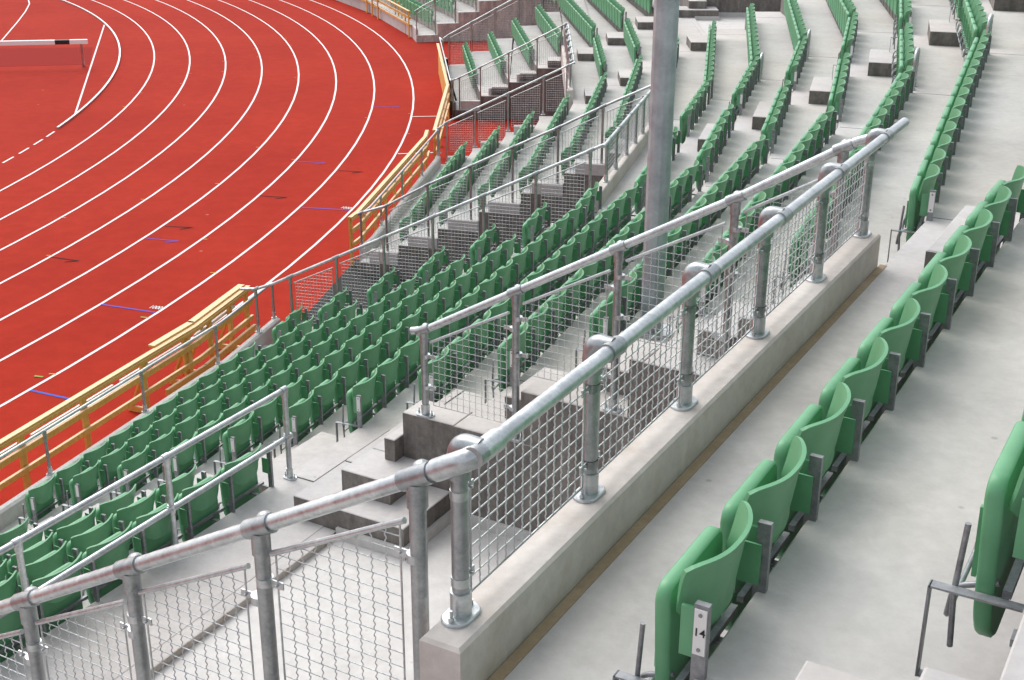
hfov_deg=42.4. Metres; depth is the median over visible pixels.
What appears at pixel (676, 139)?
stadium seat
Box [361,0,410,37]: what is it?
wooden barrier
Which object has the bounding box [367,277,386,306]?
stadium seat
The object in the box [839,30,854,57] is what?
stadium seat
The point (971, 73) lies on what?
stadium seat
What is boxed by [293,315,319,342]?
stadium seat
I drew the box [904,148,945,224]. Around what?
stadium seat
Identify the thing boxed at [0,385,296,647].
railing
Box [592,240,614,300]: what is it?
stadium seat
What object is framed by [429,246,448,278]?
stadium seat
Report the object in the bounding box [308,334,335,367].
stadium seat
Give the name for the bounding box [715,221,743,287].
stadium seat
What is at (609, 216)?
stadium seat
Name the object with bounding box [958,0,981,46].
stadium seat
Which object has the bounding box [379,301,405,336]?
stadium seat
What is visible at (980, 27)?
stadium seat
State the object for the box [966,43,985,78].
stadium seat
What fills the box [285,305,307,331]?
stadium seat
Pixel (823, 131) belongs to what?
stadium seat
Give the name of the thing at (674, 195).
stadium seat
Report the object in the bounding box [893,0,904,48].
stadium seat
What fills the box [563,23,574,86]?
railing
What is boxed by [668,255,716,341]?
stadium seat
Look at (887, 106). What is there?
stadium seat
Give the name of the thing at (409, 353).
stadium seat
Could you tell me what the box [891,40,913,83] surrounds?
stadium seat
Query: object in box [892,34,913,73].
stadium seat
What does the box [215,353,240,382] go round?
stadium seat
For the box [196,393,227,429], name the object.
stadium seat
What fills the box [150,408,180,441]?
stadium seat
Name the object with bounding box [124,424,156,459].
stadium seat
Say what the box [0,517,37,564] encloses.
stadium seat
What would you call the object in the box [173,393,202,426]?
stadium seat
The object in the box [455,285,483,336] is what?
stadium seat
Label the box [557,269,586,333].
stadium seat
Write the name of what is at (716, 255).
stadium seat
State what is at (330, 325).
stadium seat
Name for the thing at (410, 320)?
stadium seat
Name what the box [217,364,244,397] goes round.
stadium seat
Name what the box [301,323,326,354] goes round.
stadium seat
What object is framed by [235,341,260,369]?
stadium seat
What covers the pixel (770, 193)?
stadium seat
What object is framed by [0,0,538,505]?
running track
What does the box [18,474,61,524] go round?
stadium seat
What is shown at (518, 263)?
stadium seat
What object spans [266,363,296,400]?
stadium seat
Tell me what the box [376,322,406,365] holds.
stadium seat
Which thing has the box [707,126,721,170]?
stadium seat
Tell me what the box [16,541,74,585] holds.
stadium seat
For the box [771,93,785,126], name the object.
stadium seat
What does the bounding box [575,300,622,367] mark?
stadium seat
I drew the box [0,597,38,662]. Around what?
stadium seat
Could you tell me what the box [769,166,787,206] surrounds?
stadium seat
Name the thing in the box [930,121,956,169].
stadium seat
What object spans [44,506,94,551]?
stadium seat
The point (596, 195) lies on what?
stadium seat
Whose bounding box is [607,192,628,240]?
stadium seat
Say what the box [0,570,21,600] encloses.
stadium seat
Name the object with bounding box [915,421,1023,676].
stadium seat
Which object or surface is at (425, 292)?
stadium seat
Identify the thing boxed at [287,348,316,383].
stadium seat
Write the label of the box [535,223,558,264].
stadium seat
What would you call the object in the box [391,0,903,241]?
distant seats
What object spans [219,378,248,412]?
stadium seat
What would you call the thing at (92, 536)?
stadium seat
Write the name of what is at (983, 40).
stadium seat
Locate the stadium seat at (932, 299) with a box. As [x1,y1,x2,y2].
[889,264,948,393]
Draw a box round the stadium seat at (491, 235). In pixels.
[479,224,499,258]
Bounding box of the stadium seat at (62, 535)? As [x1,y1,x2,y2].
[52,507,102,563]
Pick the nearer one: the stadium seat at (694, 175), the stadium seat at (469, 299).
the stadium seat at (469, 299)
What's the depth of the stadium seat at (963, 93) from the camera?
11.93 m
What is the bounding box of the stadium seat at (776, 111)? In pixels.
[765,108,779,153]
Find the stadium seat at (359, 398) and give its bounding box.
[335,369,382,442]
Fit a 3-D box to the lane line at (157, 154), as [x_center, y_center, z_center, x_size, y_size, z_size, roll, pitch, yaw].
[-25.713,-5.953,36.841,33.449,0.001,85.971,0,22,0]
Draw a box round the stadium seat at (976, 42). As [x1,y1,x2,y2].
[973,29,991,61]
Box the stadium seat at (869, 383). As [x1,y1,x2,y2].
[818,336,891,496]
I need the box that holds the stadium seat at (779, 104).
[768,101,782,145]
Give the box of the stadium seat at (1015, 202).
[983,165,1023,271]
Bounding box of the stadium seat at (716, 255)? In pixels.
[701,237,727,306]
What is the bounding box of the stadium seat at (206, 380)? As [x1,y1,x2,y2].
[195,366,221,393]
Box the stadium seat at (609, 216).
[594,202,616,252]
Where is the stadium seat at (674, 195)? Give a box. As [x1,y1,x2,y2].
[668,180,679,221]
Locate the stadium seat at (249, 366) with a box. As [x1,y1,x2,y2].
[238,351,263,383]
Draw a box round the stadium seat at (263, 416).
[249,397,282,448]
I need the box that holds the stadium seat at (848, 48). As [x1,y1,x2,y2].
[832,35,853,77]
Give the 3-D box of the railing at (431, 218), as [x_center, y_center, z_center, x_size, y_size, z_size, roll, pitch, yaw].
[-1.526,-1.195,20.398,5.946,4.182,0.084,6,23,14]
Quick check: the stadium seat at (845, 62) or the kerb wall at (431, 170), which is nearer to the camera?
the stadium seat at (845, 62)
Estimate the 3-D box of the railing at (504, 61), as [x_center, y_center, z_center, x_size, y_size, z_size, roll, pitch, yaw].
[-0.091,-7.779,37.570,3.331,2.500,0.054,0,22,1]
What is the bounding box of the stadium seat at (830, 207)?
[815,183,835,235]
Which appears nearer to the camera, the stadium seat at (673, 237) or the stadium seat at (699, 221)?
the stadium seat at (673, 237)
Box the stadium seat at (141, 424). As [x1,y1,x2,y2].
[130,408,159,442]
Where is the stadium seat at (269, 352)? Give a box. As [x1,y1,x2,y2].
[257,338,282,369]
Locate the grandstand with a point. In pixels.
(872, 550)
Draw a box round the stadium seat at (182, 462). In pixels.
[157,431,202,487]
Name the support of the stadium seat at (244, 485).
on the grandstand
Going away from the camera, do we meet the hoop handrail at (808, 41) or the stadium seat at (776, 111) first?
the stadium seat at (776, 111)
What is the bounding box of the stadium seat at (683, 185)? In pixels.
[670,170,690,220]
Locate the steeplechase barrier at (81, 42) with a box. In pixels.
[0,39,87,65]
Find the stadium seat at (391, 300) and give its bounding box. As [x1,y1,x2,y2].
[380,284,404,313]
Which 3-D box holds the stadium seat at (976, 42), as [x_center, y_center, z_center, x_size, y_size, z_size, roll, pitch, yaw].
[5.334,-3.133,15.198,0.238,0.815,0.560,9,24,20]
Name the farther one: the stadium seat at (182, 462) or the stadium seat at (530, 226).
the stadium seat at (530, 226)
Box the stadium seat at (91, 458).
[81,439,112,478]
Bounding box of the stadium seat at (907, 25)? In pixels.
[892,23,912,61]
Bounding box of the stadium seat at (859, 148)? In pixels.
[844,145,864,207]
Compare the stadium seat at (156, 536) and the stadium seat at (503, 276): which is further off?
the stadium seat at (503, 276)
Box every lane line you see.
[0,0,154,190]
[0,0,190,219]
[0,0,225,250]
[0,0,262,283]
[0,0,299,320]
[0,0,336,360]
[0,0,374,406]
[11,0,413,452]
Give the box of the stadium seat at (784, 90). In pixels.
[774,86,787,118]
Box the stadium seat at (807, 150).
[792,133,812,180]
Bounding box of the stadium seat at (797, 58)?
[788,55,800,83]
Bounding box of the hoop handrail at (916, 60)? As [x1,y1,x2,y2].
[913,47,919,90]
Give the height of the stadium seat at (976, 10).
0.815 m
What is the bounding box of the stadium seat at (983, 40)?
[969,36,987,69]
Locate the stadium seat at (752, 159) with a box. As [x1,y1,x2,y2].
[737,143,757,188]
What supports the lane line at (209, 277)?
on the running track
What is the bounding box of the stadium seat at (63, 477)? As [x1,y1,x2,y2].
[54,456,86,505]
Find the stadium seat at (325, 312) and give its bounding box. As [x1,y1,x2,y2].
[317,297,337,324]
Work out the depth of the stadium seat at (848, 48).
20.19 m
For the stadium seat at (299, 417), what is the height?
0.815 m
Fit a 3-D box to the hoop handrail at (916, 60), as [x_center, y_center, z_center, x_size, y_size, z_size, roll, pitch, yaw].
[4.897,-3.303,16.044,0.077,0.482,0.369,9,24,20]
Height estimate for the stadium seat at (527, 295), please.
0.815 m
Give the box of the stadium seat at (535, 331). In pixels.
[520,303,551,370]
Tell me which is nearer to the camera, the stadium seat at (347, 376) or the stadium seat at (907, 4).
the stadium seat at (347, 376)
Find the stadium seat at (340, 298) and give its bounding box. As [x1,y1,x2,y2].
[330,286,351,316]
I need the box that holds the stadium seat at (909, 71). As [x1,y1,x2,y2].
[895,65,914,102]
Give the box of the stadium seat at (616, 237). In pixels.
[605,226,631,284]
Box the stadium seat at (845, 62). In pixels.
[829,59,849,122]
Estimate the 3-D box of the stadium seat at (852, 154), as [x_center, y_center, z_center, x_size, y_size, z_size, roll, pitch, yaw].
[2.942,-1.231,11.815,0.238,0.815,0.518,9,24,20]
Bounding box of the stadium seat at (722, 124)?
[711,118,725,161]
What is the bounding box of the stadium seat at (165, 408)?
[153,393,181,425]
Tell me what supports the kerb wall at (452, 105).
on the running track
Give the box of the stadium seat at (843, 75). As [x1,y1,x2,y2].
[826,72,846,110]
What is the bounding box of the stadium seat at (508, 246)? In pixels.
[496,234,520,268]
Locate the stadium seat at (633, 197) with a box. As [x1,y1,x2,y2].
[619,182,642,229]
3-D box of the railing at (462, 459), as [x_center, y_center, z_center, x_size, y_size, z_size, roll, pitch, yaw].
[1.136,-0.236,6.347,0.350,0.682,5.341,13,26,29]
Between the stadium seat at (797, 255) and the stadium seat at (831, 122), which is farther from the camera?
the stadium seat at (831, 122)
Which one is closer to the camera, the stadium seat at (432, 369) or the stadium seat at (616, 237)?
the stadium seat at (432, 369)
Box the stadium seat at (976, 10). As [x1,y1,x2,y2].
[960,5,983,53]
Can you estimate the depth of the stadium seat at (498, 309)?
13.14 m
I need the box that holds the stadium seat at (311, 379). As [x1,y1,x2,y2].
[297,358,329,399]
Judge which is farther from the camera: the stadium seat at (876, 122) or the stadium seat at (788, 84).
the stadium seat at (788, 84)
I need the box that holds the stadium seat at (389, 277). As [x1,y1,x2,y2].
[378,266,399,299]
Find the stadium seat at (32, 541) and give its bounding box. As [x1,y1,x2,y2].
[1,531,51,579]
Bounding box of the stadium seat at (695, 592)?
[613,500,761,679]
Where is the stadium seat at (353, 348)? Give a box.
[340,328,369,366]
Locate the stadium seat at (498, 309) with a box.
[483,298,511,353]
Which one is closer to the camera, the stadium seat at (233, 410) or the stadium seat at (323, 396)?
the stadium seat at (323, 396)
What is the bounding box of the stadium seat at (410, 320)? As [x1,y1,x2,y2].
[396,307,424,349]
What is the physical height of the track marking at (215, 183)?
0.001 m
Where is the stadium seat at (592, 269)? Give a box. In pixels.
[574,261,602,316]
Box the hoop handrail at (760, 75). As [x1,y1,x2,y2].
[757,52,763,81]
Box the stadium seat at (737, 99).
[729,83,744,120]
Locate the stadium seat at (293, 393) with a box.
[274,375,307,429]
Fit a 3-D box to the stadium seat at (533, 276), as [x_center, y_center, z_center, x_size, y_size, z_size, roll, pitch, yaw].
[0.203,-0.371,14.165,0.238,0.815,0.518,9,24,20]
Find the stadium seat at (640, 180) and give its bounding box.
[631,167,646,213]
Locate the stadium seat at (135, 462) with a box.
[109,445,154,499]
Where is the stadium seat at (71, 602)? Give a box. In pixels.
[30,552,90,636]
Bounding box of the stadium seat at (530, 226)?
[521,211,540,250]
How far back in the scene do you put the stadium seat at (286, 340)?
18.96 m
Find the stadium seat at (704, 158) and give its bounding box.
[696,142,712,189]
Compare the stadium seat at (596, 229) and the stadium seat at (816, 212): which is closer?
the stadium seat at (816, 212)
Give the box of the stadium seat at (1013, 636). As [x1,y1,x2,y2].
[1009,410,1023,646]
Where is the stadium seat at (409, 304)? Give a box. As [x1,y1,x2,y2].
[397,288,422,323]
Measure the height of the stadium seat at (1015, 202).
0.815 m
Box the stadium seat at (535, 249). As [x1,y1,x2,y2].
[521,234,545,277]
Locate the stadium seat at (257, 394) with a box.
[243,379,274,419]
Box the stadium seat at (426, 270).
[418,256,436,284]
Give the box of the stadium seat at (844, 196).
[826,172,850,238]
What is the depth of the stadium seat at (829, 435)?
4.56 m
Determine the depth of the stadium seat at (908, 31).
18.20 m
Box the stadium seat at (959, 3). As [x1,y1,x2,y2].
[949,0,962,21]
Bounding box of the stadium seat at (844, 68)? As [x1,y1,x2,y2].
[828,65,847,128]
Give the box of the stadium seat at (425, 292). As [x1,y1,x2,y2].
[414,276,438,311]
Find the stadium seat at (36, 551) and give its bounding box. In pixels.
[7,532,59,593]
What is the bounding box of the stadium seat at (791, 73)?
[782,61,797,91]
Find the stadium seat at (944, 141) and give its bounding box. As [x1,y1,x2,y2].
[924,134,951,184]
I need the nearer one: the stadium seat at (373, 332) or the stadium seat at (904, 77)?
the stadium seat at (904, 77)
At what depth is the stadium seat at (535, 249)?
16.25 m
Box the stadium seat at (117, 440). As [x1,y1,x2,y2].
[106,423,136,459]
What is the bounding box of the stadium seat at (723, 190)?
[707,174,729,224]
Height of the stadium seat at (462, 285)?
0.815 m
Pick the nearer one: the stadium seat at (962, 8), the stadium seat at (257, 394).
the stadium seat at (257, 394)
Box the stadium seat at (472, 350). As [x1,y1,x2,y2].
[441,329,475,392]
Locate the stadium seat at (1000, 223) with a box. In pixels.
[963,186,1011,296]
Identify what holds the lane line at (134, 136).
on the running track
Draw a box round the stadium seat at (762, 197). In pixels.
[741,191,766,228]
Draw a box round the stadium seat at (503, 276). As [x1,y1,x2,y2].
[490,259,515,302]
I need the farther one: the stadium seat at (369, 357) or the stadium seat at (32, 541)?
the stadium seat at (369, 357)
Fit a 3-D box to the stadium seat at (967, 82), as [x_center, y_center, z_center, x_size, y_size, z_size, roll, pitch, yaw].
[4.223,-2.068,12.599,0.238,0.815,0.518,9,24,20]
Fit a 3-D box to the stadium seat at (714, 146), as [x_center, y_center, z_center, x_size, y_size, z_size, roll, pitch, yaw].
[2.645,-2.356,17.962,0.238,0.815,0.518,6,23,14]
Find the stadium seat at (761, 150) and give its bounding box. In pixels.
[746,134,768,178]
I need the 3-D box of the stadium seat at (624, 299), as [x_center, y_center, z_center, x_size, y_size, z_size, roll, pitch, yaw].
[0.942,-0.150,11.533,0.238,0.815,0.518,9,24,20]
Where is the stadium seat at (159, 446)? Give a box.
[146,427,179,480]
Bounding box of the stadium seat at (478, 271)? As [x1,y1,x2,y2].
[466,256,490,293]
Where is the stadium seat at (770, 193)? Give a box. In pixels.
[752,185,777,206]
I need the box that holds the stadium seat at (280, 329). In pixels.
[272,315,292,343]
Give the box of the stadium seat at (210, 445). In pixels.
[193,413,227,467]
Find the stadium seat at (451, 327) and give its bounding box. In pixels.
[436,300,465,355]
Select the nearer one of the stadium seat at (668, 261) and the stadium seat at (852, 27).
the stadium seat at (668, 261)
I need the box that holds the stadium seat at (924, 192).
[887,164,939,261]
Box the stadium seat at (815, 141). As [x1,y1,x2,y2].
[800,123,820,175]
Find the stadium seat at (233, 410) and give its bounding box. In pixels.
[218,395,250,447]
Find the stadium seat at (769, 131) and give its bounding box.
[760,116,776,164]
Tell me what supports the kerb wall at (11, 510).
on the running track
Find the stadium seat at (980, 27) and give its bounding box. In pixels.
[963,17,987,61]
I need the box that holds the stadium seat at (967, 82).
[951,77,972,117]
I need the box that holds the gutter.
[488,264,886,679]
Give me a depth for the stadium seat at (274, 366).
17.15 m
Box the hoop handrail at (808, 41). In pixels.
[806,29,810,58]
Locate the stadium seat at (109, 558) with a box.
[82,521,142,603]
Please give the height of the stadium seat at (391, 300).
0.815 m
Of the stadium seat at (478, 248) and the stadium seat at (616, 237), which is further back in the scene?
the stadium seat at (478, 248)
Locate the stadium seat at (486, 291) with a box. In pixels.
[473,272,499,321]
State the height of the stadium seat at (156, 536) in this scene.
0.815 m
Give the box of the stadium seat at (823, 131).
[808,114,827,155]
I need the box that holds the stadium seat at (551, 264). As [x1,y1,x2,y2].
[536,250,563,306]
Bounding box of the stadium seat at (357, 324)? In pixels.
[346,308,371,339]
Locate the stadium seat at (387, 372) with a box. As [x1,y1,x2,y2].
[371,350,405,413]
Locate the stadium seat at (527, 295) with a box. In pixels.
[502,278,531,335]
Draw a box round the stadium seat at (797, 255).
[772,213,816,304]
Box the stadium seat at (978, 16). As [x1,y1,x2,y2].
[961,11,986,56]
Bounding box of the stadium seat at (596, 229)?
[581,213,604,256]
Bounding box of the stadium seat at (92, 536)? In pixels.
[66,513,120,574]
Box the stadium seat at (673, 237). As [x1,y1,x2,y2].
[666,226,683,277]
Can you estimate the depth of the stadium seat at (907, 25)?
18.65 m
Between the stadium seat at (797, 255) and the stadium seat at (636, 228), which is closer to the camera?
the stadium seat at (797, 255)
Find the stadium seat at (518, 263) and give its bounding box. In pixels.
[506,246,530,287]
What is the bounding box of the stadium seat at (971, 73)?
[955,68,976,106]
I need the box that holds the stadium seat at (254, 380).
[241,363,269,397]
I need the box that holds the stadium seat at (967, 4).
[957,0,973,40]
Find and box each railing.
[0,282,276,475]
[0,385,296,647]
[0,459,436,679]
[240,143,603,332]
[357,85,650,250]
[364,129,439,224]
[388,117,908,628]
[410,128,887,441]
[414,0,476,34]
[436,62,572,162]
[439,37,451,100]
[443,0,555,64]
[451,22,567,109]
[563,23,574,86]
[602,87,650,182]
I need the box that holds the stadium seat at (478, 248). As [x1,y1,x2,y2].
[470,233,488,266]
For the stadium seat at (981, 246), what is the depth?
6.54 m
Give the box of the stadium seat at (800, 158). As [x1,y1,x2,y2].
[783,143,804,190]
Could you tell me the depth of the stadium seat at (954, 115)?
11.09 m
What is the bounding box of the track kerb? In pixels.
[56,0,120,128]
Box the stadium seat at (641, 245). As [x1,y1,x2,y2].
[633,209,644,255]
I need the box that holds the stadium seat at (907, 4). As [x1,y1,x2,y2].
[893,2,911,35]
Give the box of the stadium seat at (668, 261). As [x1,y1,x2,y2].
[641,241,669,266]
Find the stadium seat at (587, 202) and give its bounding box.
[575,191,592,232]
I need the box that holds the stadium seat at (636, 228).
[620,214,643,270]
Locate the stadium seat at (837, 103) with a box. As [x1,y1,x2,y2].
[827,86,843,135]
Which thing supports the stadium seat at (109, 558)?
on the grandstand
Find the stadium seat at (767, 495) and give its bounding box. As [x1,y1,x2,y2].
[720,435,813,630]
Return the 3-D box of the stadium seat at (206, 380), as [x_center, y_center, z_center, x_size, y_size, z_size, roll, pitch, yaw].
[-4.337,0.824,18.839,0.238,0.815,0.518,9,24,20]
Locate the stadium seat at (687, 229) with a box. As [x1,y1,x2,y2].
[670,210,696,270]
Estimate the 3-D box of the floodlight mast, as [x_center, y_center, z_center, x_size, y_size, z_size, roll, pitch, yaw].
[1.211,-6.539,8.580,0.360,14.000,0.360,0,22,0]
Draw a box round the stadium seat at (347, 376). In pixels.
[332,354,365,410]
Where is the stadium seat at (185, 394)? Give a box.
[175,379,201,407]
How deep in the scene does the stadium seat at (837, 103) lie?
16.55 m
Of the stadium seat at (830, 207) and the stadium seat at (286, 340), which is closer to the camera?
the stadium seat at (830, 207)
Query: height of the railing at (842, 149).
2.776 m
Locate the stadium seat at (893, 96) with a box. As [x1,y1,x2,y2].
[879,89,898,127]
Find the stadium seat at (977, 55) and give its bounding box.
[963,51,982,86]
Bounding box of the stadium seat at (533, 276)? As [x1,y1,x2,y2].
[520,264,547,321]
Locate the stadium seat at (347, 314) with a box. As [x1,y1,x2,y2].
[337,300,362,328]
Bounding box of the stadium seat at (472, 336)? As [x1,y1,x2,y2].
[463,310,494,372]
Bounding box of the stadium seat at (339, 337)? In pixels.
[327,321,354,353]
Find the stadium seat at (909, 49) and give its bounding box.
[892,46,914,82]
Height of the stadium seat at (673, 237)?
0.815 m
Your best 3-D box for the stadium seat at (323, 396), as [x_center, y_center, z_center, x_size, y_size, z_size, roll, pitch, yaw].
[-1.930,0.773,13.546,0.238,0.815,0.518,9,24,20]
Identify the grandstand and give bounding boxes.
[0,0,1023,679]
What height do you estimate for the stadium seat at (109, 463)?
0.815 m
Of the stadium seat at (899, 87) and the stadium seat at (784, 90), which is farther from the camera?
the stadium seat at (784, 90)
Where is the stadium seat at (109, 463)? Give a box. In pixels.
[98,442,131,488]
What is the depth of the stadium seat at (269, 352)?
18.53 m
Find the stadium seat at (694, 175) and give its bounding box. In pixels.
[680,160,702,209]
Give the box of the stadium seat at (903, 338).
[856,298,922,442]
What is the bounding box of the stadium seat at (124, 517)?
[112,488,162,549]
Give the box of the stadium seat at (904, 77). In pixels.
[890,73,908,111]
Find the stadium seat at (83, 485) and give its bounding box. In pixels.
[62,460,105,511]
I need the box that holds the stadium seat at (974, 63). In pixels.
[959,59,979,96]
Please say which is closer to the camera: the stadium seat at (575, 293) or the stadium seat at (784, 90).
the stadium seat at (575, 293)
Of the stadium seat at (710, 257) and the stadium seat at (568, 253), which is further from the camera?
the stadium seat at (568, 253)
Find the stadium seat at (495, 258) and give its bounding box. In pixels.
[482,244,504,280]
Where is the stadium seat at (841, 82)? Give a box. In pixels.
[826,79,845,112]
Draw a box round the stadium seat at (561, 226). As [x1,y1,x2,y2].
[549,213,571,255]
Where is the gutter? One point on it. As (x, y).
(534, 638)
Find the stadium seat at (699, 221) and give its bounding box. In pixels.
[684,197,707,254]
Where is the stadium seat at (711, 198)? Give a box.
[695,185,719,240]
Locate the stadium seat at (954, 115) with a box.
[936,108,960,154]
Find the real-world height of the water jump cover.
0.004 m
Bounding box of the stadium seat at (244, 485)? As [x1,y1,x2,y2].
[218,443,273,515]
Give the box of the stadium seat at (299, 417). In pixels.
[273,390,319,457]
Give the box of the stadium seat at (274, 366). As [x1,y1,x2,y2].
[262,349,289,385]
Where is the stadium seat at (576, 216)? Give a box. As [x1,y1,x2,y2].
[562,203,585,244]
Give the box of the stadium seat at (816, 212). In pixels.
[803,197,832,273]
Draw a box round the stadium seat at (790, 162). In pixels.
[773,154,795,206]
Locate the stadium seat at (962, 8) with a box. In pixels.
[955,0,969,54]
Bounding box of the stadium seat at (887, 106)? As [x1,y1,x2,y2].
[872,98,892,128]
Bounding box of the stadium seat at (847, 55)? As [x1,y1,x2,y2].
[831,52,850,87]
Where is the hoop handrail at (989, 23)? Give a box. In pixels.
[986,13,993,58]
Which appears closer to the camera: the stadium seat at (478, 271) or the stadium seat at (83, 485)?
the stadium seat at (83, 485)
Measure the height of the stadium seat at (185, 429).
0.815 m
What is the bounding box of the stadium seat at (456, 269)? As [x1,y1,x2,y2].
[445,254,470,286]
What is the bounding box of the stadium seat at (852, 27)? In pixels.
[839,25,855,55]
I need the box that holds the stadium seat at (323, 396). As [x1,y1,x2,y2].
[308,371,343,430]
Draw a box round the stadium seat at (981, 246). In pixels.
[943,209,992,315]
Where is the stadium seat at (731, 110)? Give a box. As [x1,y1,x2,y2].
[720,103,735,138]
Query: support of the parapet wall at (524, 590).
on the grandstand
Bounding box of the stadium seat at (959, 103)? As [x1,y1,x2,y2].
[941,97,964,141]
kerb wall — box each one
[0,318,280,530]
[337,0,417,40]
[359,156,440,260]
[443,57,456,116]
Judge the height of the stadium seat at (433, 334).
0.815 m
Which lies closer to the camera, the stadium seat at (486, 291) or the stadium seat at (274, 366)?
the stadium seat at (486, 291)
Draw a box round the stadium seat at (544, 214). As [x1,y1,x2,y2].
[531,202,550,240]
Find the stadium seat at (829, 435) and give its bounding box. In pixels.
[774,382,855,558]
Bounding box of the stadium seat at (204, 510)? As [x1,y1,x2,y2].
[177,467,229,541]
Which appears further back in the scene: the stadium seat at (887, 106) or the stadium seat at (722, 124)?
the stadium seat at (722, 124)
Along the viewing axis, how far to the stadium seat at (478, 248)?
19.03 m
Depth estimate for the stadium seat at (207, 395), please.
17.24 m
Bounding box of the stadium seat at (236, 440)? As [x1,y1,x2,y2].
[213,411,259,474]
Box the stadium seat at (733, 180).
[717,163,739,211]
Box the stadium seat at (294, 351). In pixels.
[282,336,308,369]
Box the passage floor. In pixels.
[299,259,417,325]
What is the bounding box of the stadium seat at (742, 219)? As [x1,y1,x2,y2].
[728,205,755,267]
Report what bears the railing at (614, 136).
on the parapet wall at (625, 163)
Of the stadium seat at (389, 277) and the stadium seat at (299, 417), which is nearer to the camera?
the stadium seat at (299, 417)
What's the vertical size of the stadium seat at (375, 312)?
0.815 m
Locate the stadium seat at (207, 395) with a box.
[195,378,223,410]
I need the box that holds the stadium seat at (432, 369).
[406,346,453,409]
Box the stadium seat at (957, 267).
[918,235,972,351]
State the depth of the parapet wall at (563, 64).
32.89 m
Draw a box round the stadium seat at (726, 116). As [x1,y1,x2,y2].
[716,111,729,153]
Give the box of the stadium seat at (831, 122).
[815,106,836,154]
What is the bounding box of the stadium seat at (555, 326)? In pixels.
[538,285,569,352]
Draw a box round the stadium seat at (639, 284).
[625,264,642,323]
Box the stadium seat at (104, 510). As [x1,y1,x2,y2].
[95,484,146,535]
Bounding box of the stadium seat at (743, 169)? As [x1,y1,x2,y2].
[728,153,748,193]
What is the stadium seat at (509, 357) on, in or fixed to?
on the grandstand
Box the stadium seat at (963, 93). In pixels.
[946,86,968,128]
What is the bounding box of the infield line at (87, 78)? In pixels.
[1,0,432,162]
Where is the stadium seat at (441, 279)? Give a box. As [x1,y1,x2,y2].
[430,265,453,300]
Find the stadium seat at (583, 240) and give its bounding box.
[567,225,591,277]
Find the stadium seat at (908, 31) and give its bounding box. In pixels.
[892,28,913,67]
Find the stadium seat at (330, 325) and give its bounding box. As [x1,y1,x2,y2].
[319,311,344,341]
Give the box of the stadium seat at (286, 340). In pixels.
[275,326,300,354]
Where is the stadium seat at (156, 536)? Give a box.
[132,493,187,554]
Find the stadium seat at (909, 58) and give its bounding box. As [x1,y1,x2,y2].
[897,53,913,74]
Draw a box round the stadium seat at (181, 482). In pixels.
[155,464,206,520]
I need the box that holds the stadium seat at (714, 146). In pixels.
[702,134,716,179]
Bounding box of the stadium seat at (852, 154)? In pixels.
[846,153,858,205]
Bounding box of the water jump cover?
[0,47,92,66]
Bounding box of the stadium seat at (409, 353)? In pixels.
[394,337,420,392]
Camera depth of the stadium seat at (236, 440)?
13.49 m
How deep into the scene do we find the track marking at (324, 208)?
29.78 m
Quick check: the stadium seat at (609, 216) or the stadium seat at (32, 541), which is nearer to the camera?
the stadium seat at (32, 541)
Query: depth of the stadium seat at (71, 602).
9.44 m
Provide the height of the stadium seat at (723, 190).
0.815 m
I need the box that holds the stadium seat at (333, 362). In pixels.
[319,343,349,382]
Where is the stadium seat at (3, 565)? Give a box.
[0,559,16,588]
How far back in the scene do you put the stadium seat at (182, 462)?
14.07 m
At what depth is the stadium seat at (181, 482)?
11.48 m
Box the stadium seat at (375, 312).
[364,296,388,325]
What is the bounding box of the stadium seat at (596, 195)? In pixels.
[583,182,601,223]
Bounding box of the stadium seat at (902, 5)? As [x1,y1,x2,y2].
[893,0,911,31]
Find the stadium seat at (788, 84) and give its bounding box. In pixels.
[777,80,791,111]
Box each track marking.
[30,390,68,398]
[47,71,411,373]
[100,304,154,312]
[302,207,345,209]
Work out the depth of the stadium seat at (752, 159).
15.64 m
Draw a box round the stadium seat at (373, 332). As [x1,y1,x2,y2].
[360,314,387,350]
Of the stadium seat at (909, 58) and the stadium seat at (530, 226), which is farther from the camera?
the stadium seat at (530, 226)
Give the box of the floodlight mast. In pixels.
[640,0,679,339]
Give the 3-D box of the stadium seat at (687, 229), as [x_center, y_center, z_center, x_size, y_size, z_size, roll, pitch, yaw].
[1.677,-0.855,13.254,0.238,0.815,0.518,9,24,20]
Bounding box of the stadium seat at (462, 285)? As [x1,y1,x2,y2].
[450,267,475,307]
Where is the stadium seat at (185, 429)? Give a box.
[171,409,203,446]
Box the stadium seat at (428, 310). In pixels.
[415,293,442,325]
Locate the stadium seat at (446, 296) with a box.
[433,280,459,321]
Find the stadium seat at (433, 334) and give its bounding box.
[415,316,446,371]
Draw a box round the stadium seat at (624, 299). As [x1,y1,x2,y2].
[608,271,639,332]
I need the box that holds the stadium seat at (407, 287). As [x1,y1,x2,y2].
[397,274,421,301]
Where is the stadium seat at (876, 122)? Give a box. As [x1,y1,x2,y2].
[859,118,880,178]
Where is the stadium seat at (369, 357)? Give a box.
[355,337,386,383]
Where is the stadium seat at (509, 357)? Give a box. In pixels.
[484,322,532,402]
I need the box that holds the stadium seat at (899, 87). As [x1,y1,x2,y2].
[884,81,903,127]
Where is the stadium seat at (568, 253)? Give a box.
[552,237,577,288]
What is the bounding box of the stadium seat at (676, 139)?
[672,126,680,160]
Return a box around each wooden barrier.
[0,284,256,489]
[348,130,429,265]
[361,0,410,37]
[433,43,449,159]
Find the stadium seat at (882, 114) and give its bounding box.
[865,108,886,149]
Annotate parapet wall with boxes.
[419,233,880,679]
[561,45,572,111]
[595,121,648,214]
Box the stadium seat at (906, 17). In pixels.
[889,7,911,51]
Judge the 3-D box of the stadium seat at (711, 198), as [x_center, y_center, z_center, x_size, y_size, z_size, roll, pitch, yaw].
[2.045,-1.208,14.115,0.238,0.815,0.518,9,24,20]

